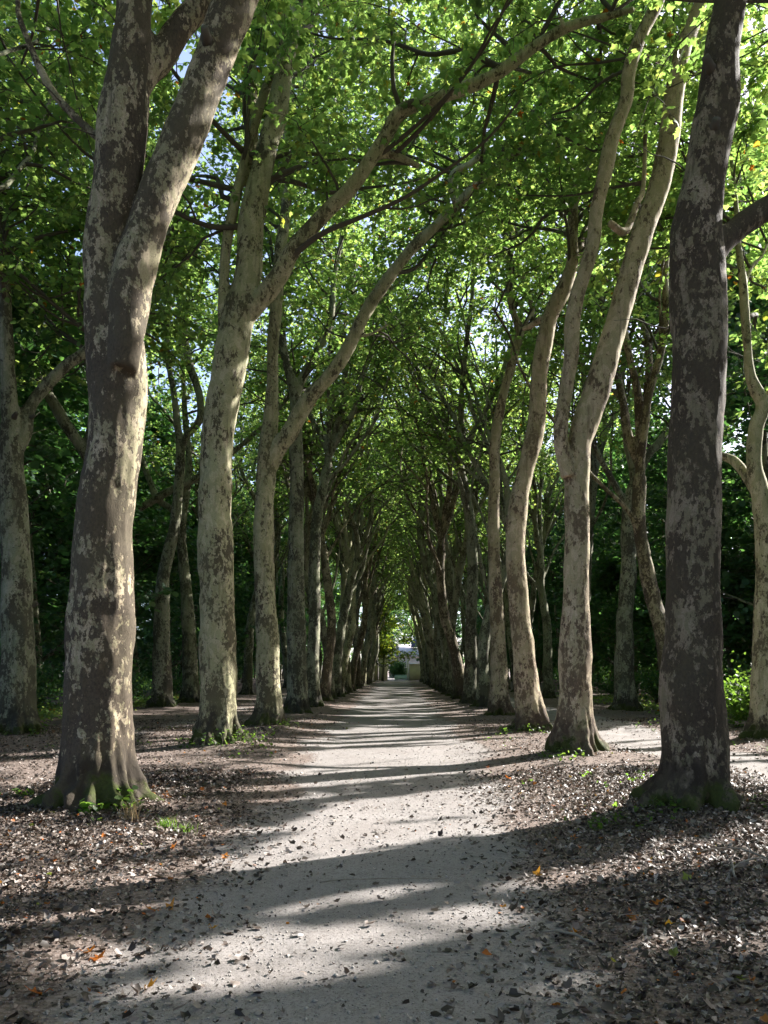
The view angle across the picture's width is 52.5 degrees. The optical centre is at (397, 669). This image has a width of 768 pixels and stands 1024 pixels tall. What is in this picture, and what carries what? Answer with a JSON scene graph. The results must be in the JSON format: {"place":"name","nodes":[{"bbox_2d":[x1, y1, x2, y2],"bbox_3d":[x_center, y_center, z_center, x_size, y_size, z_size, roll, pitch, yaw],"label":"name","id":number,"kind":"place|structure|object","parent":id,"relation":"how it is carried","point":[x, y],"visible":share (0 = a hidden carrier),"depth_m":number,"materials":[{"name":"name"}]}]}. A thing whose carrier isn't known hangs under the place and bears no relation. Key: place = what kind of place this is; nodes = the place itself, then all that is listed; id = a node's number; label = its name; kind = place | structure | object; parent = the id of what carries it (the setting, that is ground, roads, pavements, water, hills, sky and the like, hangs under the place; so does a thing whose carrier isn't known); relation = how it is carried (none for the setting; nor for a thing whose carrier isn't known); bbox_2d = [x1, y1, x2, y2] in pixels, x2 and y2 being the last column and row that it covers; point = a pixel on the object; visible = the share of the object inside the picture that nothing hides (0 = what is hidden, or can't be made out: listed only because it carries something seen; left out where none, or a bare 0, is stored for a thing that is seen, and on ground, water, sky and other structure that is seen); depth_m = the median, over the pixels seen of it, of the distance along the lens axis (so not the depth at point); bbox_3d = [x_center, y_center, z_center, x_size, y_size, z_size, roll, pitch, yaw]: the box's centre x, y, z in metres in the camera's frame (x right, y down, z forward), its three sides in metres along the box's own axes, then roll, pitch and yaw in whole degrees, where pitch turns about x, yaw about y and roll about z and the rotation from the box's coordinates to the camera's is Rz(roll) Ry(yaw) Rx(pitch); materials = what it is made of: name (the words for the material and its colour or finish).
{"place":"outdoors","nodes":[
{"label":"outdoors","id":0,"kind":"place"},
{"bbox_2d":[0,680,767,1023],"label":"path","id":1,"kind":"structure","parent":0,"point":[412,710],"depth_m":5.18,"materials":[{"name":"beige gravel"}]},
{"bbox_2d":[609,796,685,826],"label":"leafy shoots","id":2,"kind":"object","parent":1,"relation":"on","point":[635,809],"visible":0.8,"depth_m":8.04,"materials":[{"name":"green plant"}]},
{"bbox_2d":[0,672,767,912],"bbox_3d":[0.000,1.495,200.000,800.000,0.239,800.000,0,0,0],"label":"ground","id":3,"kind":"structure","parent":0,"point":[474,711],"depth_m":14.41,"materials":[{"name":"soil"}]},
{"bbox_2d":[0,370,85,673],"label":"woodland tree","id":4,"kind":"object","parent":3,"relation":"on","point":[59,655],"visible":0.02,"depth_m":36.65,"materials":[{"name":"green plant"}]},
{"bbox_2d":[36,648,64,710],"bbox_3d":[-12.080,0.456,26.601,2.857,2.362,2.951,0,0,0],"label":"bush","id":5,"kind":"object","parent":3,"relation":"on","point":[42,689],"visible":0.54,"depth_m":26.45,"materials":[{"name":"green plant"}]},
{"bbox_2d":[0,0,101,614],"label":"woodland tree","id":6,"kind":"object","parent":3,"relation":"on","point":[41,333],"visible":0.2,"depth_m":21.73,"materials":[{"name":"green plant"}]},
{"bbox_2d":[0,365,160,660],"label":"woodland tree","id":7,"kind":"object","parent":3,"relation":"on","point":[38,551],"visible":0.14,"depth_m":35.63,"materials":[{"name":"green plant"}]},
{"bbox_2d":[0,4,172,332],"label":"plane tree","id":8,"kind":"object","parent":3,"relation":"on","point":[11,116],"visible":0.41,"depth_m":15.63,"materials":[{"name":"green plant"}]},
{"bbox_2d":[0,172,177,708],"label":"woodland tree","id":9,"kind":"object","parent":3,"relation":"on","point":[66,385],"visible":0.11,"depth_m":30.02,"materials":[{"name":"green plant"}]},
{"bbox_2d":[30,382,201,695],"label":"woodland tree","id":10,"kind":"object","parent":3,"relation":"on","point":[154,554],"visible":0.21,"depth_m":41.34,"materials":[{"name":"green plant"}]},
{"bbox_2d":[0,2,233,461],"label":"plane tree","id":11,"kind":"object","parent":3,"relation":"on","point":[77,440],"visible":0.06,"depth_m":23.72,"materials":[{"name":"green plant"}]},
{"bbox_2d":[37,692,200,724],"bbox_3d":[-11.791,1.351,28.985,4.602,0.485,34.215,0,0,0],"label":"ground cover","id":12,"kind":"object","parent":3,"relation":"on","point":[43,712],"visible":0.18,"depth_m":27.16,"materials":[{"name":"green plant"}]},
{"bbox_2d":[0,622,253,688],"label":"undergrowth","id":13,"kind":"object","parent":3,"relation":"on","point":[141,669],"visible":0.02,"depth_m":63.33,"materials":[{"name":"green plant"}]},
{"bbox_2d":[54,392,199,674],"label":"woodland tree","id":14,"kind":"object","parent":3,"relation":"on","point":[148,621],"visible":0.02,"depth_m":53.58,"materials":[{"name":"green plant"}]},
{"bbox_2d":[0,0,267,734],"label":"plane tree","id":15,"kind":"object","parent":3,"relation":"on","point":[19,715],"visible":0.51,"depth_m":18.08,"materials":[{"name":"green plant"}]},
{"bbox_2d":[132,665,152,700],"bbox_3d":[-12.633,0.634,35.974,3.431,1.931,2.744,0,0,0],"label":"bush","id":16,"kind":"object","parent":3,"relation":"on","point":[143,685],"visible":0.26,"depth_m":35.82,"materials":[{"name":"green plant"}]},
{"bbox_2d":[32,71,280,707],"bbox_3d":[-9.683,-10.398,29.423,10.272,24.576,9.789,0,0,30],"label":"plane tree","id":17,"kind":"object","parent":3,"relation":"on","point":[162,691],"visible":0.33,"depth_m":30.18,"materials":[{"name":"brown plant"}]},
{"bbox_2d":[81,401,254,676],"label":"woodland tree","id":18,"kind":"object","parent":3,"relation":"on","point":[174,581],"visible":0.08,"depth_m":47.40,"materials":[{"name":"green plant"}]},
{"bbox_2d":[35,167,368,702],"bbox_3d":[-9.220,-9.927,34.031,13.118,23.639,15.504,0,0,-35],"label":"plane tree","id":19,"kind":"object","parent":3,"relation":"on","point":[190,691],"visible":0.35,"depth_m":34.75,"materials":[{"name":"green plant"}]},
{"bbox_2d":[148,443,255,661],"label":"woodland tree","id":20,"kind":"object","parent":3,"relation":"on","point":[195,521],"visible":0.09,"depth_m":54.58,"materials":[{"name":"green plant"}]},
{"bbox_2d":[138,278,289,527],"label":"plane tree","id":21,"kind":"object","parent":3,"relation":"on","point":[171,457],"visible":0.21,"depth_m":41.25,"materials":[{"name":"green plant"}]},
{"bbox_2d":[179,487,308,674],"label":"woodland tree","id":22,"kind":"object","parent":3,"relation":"on","point":[239,580],"visible":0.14,"depth_m":58.80,"materials":[{"name":"green plant"}]},
{"bbox_2d":[226,725,274,748],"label":"leafy shoots","id":23,"kind":"object","parent":3,"relation":"on","point":[251,741],"visible":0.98,"depth_m":14.93,"materials":[{"name":"green plant"}]},
{"bbox_2d":[0,0,504,812],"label":"plane tree","id":24,"kind":"object","parent":3,"relation":"on","point":[132,204],"visible":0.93,"depth_m":8.61,"materials":[{"name":"brown plant"}]},
{"bbox_2d":[197,488,308,667],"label":"woodland tree","id":25,"kind":"object","parent":3,"relation":"on","point":[243,612],"visible":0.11,"depth_m":67.87,"materials":[{"name":"green plant"}]},
{"bbox_2d":[189,359,318,691],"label":"plane tree","id":26,"kind":"object","parent":3,"relation":"on","point":[277,539],"visible":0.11,"depth_m":51.53,"materials":[{"name":"green plant"}]},
{"bbox_2d":[69,218,447,701],"bbox_3d":[-5.909,-9.756,38.070,16.568,23.247,12.159,0,0,23],"label":"plane tree","id":27,"kind":"object","parent":3,"relation":"on","point":[310,489],"visible":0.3,"depth_m":35.97,"materials":[{"name":"green plant"}]},
{"bbox_2d":[183,315,354,694],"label":"plane tree","id":28,"kind":"object","parent":3,"relation":"on","point":[247,687],"visible":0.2,"depth_m":46.48,"materials":[{"name":"green plant"}]},
{"bbox_2d":[235,520,308,671],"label":"woodland tree","id":29,"kind":"object","parent":3,"relation":"on","point":[277,596],"visible":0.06,"depth_m":72.20,"materials":[{"name":"green plant"}]},
{"bbox_2d":[232,408,329,687],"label":"plane tree","id":30,"kind":"object","parent":3,"relation":"on","point":[283,644],"visible":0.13,"depth_m":64.56,"materials":[{"name":"grey plant"}]},
{"bbox_2d":[231,410,345,619],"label":"plane tree","id":31,"kind":"object","parent":3,"relation":"on","point":[241,536],"visible":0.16,"depth_m":56.74,"materials":[{"name":"green plant"}]},
{"bbox_2d":[202,385,404,689],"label":"plane tree","id":32,"kind":"object","parent":3,"relation":"on","point":[341,557],"visible":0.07,"depth_m":59.21,"materials":[{"name":"green plant"}]},
{"bbox_2d":[174,0,502,713],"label":"plane tree","id":33,"kind":"object","parent":3,"relation":"on","point":[296,700],"visible":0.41,"depth_m":26.32,"materials":[{"name":"green plant"}]},
{"bbox_2d":[210,170,476,706],"bbox_3d":[-1.820,-9.960,32.138,9.542,23.718,11.834,0,0,-39],"label":"plane tree","id":34,"kind":"object","parent":3,"relation":"on","point":[332,440],"visible":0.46,"depth_m":31.47,"materials":[{"name":"green plant"}]},
{"bbox_2d":[240,393,458,693],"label":"plane tree","id":35,"kind":"object","parent":3,"relation":"on","point":[348,554],"visible":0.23,"depth_m":48.04,"materials":[{"name":"green plant"}]},
{"bbox_2d":[0,0,701,745],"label":"plane tree","id":36,"kind":"object","parent":3,"relation":"on","point":[248,296],"visible":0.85,"depth_m":15.16,"materials":[{"name":"green plant"}]},
{"bbox_2d":[252,263,456,696],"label":"plane tree","id":37,"kind":"object","parent":3,"relation":"on","point":[358,541],"visible":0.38,"depth_m":43.20,"materials":[{"name":"green plant"}]},
{"bbox_2d":[232,259,490,698],"bbox_3d":[-1.992,-8.604,37.030,14.125,21.079,10.804,0,0,17],"label":"plane tree","id":38,"kind":"object","parent":3,"relation":"on","point":[317,448],"visible":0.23,"depth_m":37.79,"materials":[{"name":"green plant"}]},
{"bbox_2d":[320,508,413,686],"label":"plane tree","id":39,"kind":"object","parent":3,"relation":"on","point":[371,609],"visible":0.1,"depth_m":70.84,"materials":[{"name":"brown plant"}]},
{"bbox_2d":[328,531,405,685],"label":"plane tree","id":40,"kind":"object","parent":3,"relation":"on","point":[387,568],"visible":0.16,"depth_m":73.04,"materials":[{"name":"green plant"}]},
{"bbox_2d":[304,445,432,690],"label":"plane tree","id":41,"kind":"object","parent":3,"relation":"on","point":[363,627],"visible":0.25,"depth_m":54.83,"materials":[{"name":"green plant"}]},
{"bbox_2d":[332,549,405,682],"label":"plane tree","id":42,"kind":"object","parent":3,"relation":"on","point":[373,646],"visible":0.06,"depth_m":86.73,"materials":[{"name":"brown plant"}]},
{"bbox_2d":[303,365,435,692],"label":"plane tree","id":43,"kind":"object","parent":3,"relation":"on","point":[348,686],"visible":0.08,"depth_m":51.50,"materials":[{"name":"green plant"}]},
{"bbox_2d":[330,563,411,681],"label":"plane tree","id":44,"kind":"object","parent":3,"relation":"on","point":[374,659],"visible":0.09,"depth_m":97.95,"materials":[{"name":"brown plant"}]},
{"bbox_2d":[328,522,415,684],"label":"plane tree","id":45,"kind":"object","parent":3,"relation":"on","point":[375,612],"visible":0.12,"depth_m":78.72,"materials":[{"name":"brown plant"}]},
{"bbox_2d":[304,479,446,688],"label":"plane tree","id":46,"kind":"object","parent":3,"relation":"on","point":[358,680],"visible":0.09,"depth_m":61.58,"materials":[{"name":"green plant"}]},
{"bbox_2d":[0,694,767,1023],"bbox_3d":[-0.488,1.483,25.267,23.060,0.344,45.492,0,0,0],"label":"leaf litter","id":47,"kind":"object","parent":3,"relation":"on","point":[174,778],"visible":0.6,"depth_m":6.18,"materials":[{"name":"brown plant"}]},
{"bbox_2d":[351,589,416,680],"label":"garden tree","id":48,"kind":"object","parent":3,"relation":"on","point":[386,647],"visible":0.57,"depth_m":105.01,"materials":[{"name":"green plant"}]},
{"bbox_2d":[383,548,427,683],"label":"plane tree","id":49,"kind":"object","parent":3,"relation":"on","point":[421,633],"visible":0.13,"depth_m":80.73,"materials":[{"name":"brown plant"}]},
{"bbox_2d":[387,568,430,681],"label":"plane tree","id":50,"kind":"object","parent":3,"relation":"on","point":[418,642],"visible":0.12,"depth_m":92.68,"materials":[{"name":"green plant"}]},
{"bbox_2d":[161,0,665,726],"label":"plane tree","id":51,"kind":"object","parent":3,"relation":"on","point":[431,238],"visible":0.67,"depth_m":20.41,"materials":[{"name":"green plant"}]},
{"bbox_2d":[345,372,486,694],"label":"plane tree","id":52,"kind":"object","parent":3,"relation":"on","point":[427,562],"visible":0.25,"depth_m":49.63,"materials":[{"name":"green plant"}]},
{"bbox_2d":[381,512,454,685],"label":"plane tree","id":53,"kind":"object","parent":3,"relation":"on","point":[422,615],"visible":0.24,"depth_m":72.83,"materials":[{"name":"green plant"}]},
{"bbox_2d":[357,470,482,687],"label":"plane tree","id":54,"kind":"object","parent":3,"relation":"on","point":[421,600],"visible":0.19,"depth_m":65.13,"materials":[{"name":"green plant"}]},
{"bbox_2d":[388,637,460,677],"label":"house","id":55,"kind":"structure","parent":3,"relation":"on","point":[403,647],"depth_m":146.74,"materials":[{"name":"tile"}]},
{"bbox_2d":[374,403,480,688],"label":"plane tree","id":56,"kind":"object","parent":3,"relation":"on","point":[434,641],"visible":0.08,"depth_m":60.83,"materials":[{"name":"green plant"}]},
{"bbox_2d":[354,460,501,689],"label":"plane tree","id":57,"kind":"object","parent":3,"relation":"on","point":[416,549],"visible":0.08,"depth_m":58.34,"materials":[{"name":"green plant"}]},
{"bbox_2d":[371,289,509,695],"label":"plane tree","id":58,"kind":"object","parent":3,"relation":"on","point":[450,577],"visible":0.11,"depth_m":45.52,"materials":[{"name":"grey plant"}]},
{"bbox_2d":[308,189,583,703],"bbox_3d":[1.706,-9.989,33.045,11.834,23.718,9.542,0,0,45],"label":"plane tree","id":59,"kind":"object","parent":3,"relation":"on","point":[470,669],"visible":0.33,"depth_m":33.17,"materials":[{"name":"green plant"}]},
{"bbox_2d":[293,212,611,707],"bbox_3d":[1.798,-8.644,32.410,14.125,21.079,10.804,0,0,14],"label":"plane tree","id":60,"kind":"object","parent":3,"relation":"on","point":[483,685],"visible":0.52,"depth_m":31.12,"materials":[{"name":"green plant"}]},
{"bbox_2d":[302,215,605,698],"bbox_3d":[1.345,-8.496,36.871,13.619,20.738,13.097,0,0,-6],"label":"plane tree","id":61,"kind":"object","parent":3,"relation":"on","point":[442,524],"visible":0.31,"depth_m":37.72,"materials":[{"name":"green plant"}]},
{"bbox_2d":[411,481,510,678],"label":"plane tree","id":62,"kind":"object","parent":3,"relation":"on","point":[485,564],"visible":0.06,"depth_m":66.19,"materials":[{"name":"grey plant"}]},
{"bbox_2d":[325,0,624,715],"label":"plane tree","id":63,"kind":"object","parent":3,"relation":"on","point":[499,702],"visible":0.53,"depth_m":25.12,"materials":[{"name":"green plant"}]},
{"bbox_2d":[348,278,612,697],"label":"plane tree","id":64,"kind":"object","parent":3,"relation":"on","point":[459,569],"visible":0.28,"depth_m":40.86,"materials":[{"name":"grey plant"}]},
{"bbox_2d":[415,366,552,691],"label":"plane tree","id":65,"kind":"object","parent":3,"relation":"on","point":[507,623],"visible":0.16,"depth_m":53.95,"materials":[{"name":"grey plant"}]},
{"bbox_2d":[363,381,614,691],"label":"plane tree","id":66,"kind":"object","parent":3,"relation":"on","point":[455,551],"visible":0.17,"depth_m":53.13,"materials":[{"name":"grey plant"}]},
{"bbox_2d":[421,294,619,697],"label":"plane tree","id":67,"kind":"object","parent":3,"relation":"on","point":[535,516],"visible":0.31,"depth_m":42.54,"materials":[{"name":"grey plant"}]},
{"bbox_2d":[415,385,625,688],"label":"plane tree","id":68,"kind":"object","parent":3,"relation":"on","point":[530,529],"visible":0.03,"depth_m":59.00,"materials":[{"name":"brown plant"}]},
{"bbox_2d":[500,473,564,684],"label":"woodland tree","id":69,"kind":"object","parent":3,"relation":"on","point":[556,633],"visible":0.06,"depth_m":73.24,"materials":[{"name":"green plant"}]},
{"bbox_2d":[525,544,559,684],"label":"woodland tree","id":70,"kind":"object","parent":3,"relation":"on","point":[539,653],"visible":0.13,"depth_m":78.81,"materials":[{"name":"green plant"}]},
{"bbox_2d":[418,326,668,628],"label":"plane tree","id":71,"kind":"object","parent":3,"relation":"on","point":[547,500],"visible":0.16,"depth_m":46.73,"materials":[{"name":"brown plant"}]},
{"bbox_2d":[401,0,695,731],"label":"plane tree","id":72,"kind":"object","parent":3,"relation":"on","point":[530,709],"visible":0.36,"depth_m":19.17,"materials":[{"name":"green plant"}]},
{"bbox_2d":[343,8,767,716],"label":"plane tree","id":73,"kind":"object","parent":3,"relation":"on","point":[637,452],"visible":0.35,"depth_m":24.11,"materials":[{"name":"green plant"}]},
{"bbox_2d":[505,472,611,664],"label":"woodland tree","id":74,"kind":"object","parent":3,"relation":"on","point":[555,564],"visible":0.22,"depth_m":67.81,"materials":[{"name":"green plant"}]},
{"bbox_2d":[449,218,670,607],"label":"plane tree","id":75,"kind":"object","parent":3,"relation":"on","point":[594,470],"visible":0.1,"depth_m":35.02,"materials":[{"name":"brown plant"}]},
{"bbox_2d":[362,0,767,755],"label":"plane tree","id":76,"kind":"object","parent":3,"relation":"on","point":[574,728],"visible":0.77,"depth_m":13.82,"materials":[{"name":"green plant"}]},
{"bbox_2d":[380,0,767,812],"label":"plane tree","id":77,"kind":"object","parent":3,"relation":"on","point":[692,772],"visible":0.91,"depth_m":8.29,"materials":[{"name":"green plant"}]},
{"bbox_2d":[546,531,650,688],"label":"woodland tree","id":78,"kind":"object","parent":3,"relation":"on","point":[560,602],"visible":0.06,"depth_m":60.76,"materials":[{"name":"green plant"}]},
{"bbox_2d":[553,449,658,672],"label":"woodland tree","id":79,"kind":"object","parent":3,"relation":"on","point":[594,565],"visible":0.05,"depth_m":54.52,"materials":[{"name":"green plant"}]},
{"bbox_2d":[551,393,666,665],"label":"woodland tree","id":80,"kind":"object","parent":3,"relation":"on","point":[604,648],"visible":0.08,"depth_m":50.44,"materials":[{"name":"green plant"}]},
{"bbox_2d":[452,110,767,710],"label":"plane tree","id":81,"kind":"object","parent":3,"relation":"on","point":[625,698],"visible":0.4,"depth_m":28.51,"materials":[{"name":"brown plant"}]},
{"bbox_2d":[591,672,641,695],"bbox_3d":[11.975,0.711,42.014,4.198,1.867,2.682,0,0,0],"label":"bush","id":82,"kind":"object","parent":3,"relation":"on","point":[604,687],"visible":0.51,"depth_m":41.90,"materials":[{"name":"green plant"}]},
{"bbox_2d":[483,0,767,739],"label":"plane tree","id":83,"kind":"object","parent":3,"relation":"on","point":[751,473],"visible":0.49,"depth_m":16.92,"materials":[{"name":"green plant"}]},
{"bbox_2d":[590,462,666,692],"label":"woodland tree","id":84,"kind":"object","parent":3,"relation":"on","point":[606,574],"visible":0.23,"depth_m":48.25,"materials":[{"name":"green plant"}]},
{"bbox_2d":[597,521,665,681],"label":"woodland tree","id":85,"kind":"object","parent":3,"relation":"on","point":[643,650],"visible":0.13,"depth_m":43.28,"materials":[{"name":"green plant"}]},
{"bbox_2d":[537,638,747,691],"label":"undergrowth","id":86,"kind":"object","parent":3,"relation":"on","point":[602,675],"visible":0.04,"depth_m":79.79,"materials":[{"name":"green plant"}]},
{"bbox_2d":[634,665,658,703],"bbox_3d":[12.133,0.707,35.996,3.300,1.940,3.002,0,0,0],"label":"bush","id":87,"kind":"object","parent":3,"relation":"on","point":[652,690],"visible":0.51,"depth_m":35.73,"materials":[{"name":"green plant"}]},
{"bbox_2d":[555,692,746,724],"bbox_3d":[10.897,1.354,28.484,4.404,0.478,31.205,0,0,0],"label":"ground cover","id":88,"kind":"object","parent":3,"relation":"on","point":[647,707],"visible":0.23,"depth_m":33.08,"materials":[{"name":"green plant"}]},
{"bbox_2d":[595,373,737,666],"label":"woodland tree","id":89,"kind":"object","parent":3,"relation":"on","point":[655,470],"visible":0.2,"depth_m":37.79,"materials":[{"name":"green plant"}]},
{"bbox_2d":[595,426,753,660],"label":"woodland tree","id":90,"kind":"object","parent":3,"relation":"on","point":[615,538],"visible":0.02,"depth_m":47.04,"materials":[{"name":"green plant"}]},
{"bbox_2d":[598,139,767,644],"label":"woodland tree","id":91,"kind":"object","parent":3,"relation":"on","point":[734,407],"visible":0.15,"depth_m":27.37,"materials":[{"name":"green plant"}]},
{"bbox_2d":[614,143,767,673],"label":"woodland tree","id":92,"kind":"object","parent":3,"relation":"on","point":[742,437],"visible":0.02,"depth_m":37.53,"materials":[{"name":"green plant"}]},
{"bbox_2d":[645,434,762,695],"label":"woodland tree","id":93,"kind":"object","parent":3,"relation":"on","point":[731,564],"visible":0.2,"depth_m":30.46,"materials":[{"name":"green plant"}]},
{"bbox_2d":[724,651,751,726],"bbox_3d":[9.563,0.539,20.476,3.842,2.223,2.802,0,0,0],"label":"bush","id":94,"kind":"object","parent":3,"relation":"on","point":[740,703],"visible":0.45,"depth_m":20.25,"materials":[{"name":"green plant"}]},
{"bbox_2d":[722,417,753,684],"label":"woodland tree","id":95,"kind":"object","parent":3,"relation":"on","point":[747,524],"visible":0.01,"depth_m":41.85,"materials":[{"name":"green plant"}]},
{"bbox_2d":[720,141,767,624],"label":"woodland tree","id":96,"kind":"object","parent":3,"relation":"on","point":[746,581],"visible":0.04,"depth_m":29.34,"materials":[{"name":"green plant"}]},
{"bbox_2d":[721,379,767,643],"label":"woodland tree","id":97,"kind":"object","parent":3,"relation":"on","point":[727,419],"visible":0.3,"depth_m":29.17,"materials":[{"name":"green plant"}]},
{"bbox_2d":[722,250,767,631],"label":"woodland tree","id":98,"kind":"object","parent":3,"relation":"on","point":[744,487],"visible":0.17,"depth_m":28.83,"materials":[{"name":"green plant"}]},
{"bbox_2d":[4,0,767,671],"label":"sky","id":99,"kind":"structure","parent":0,"point":[184,56],"materials":[{"name":"white"}]},
{"bbox_2d":[509,695,767,797],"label":"side path","id":100,"kind":"structure","parent":0,"point":[628,740],"depth_m":16.47,"materials":[{"name":"beige gravel"}]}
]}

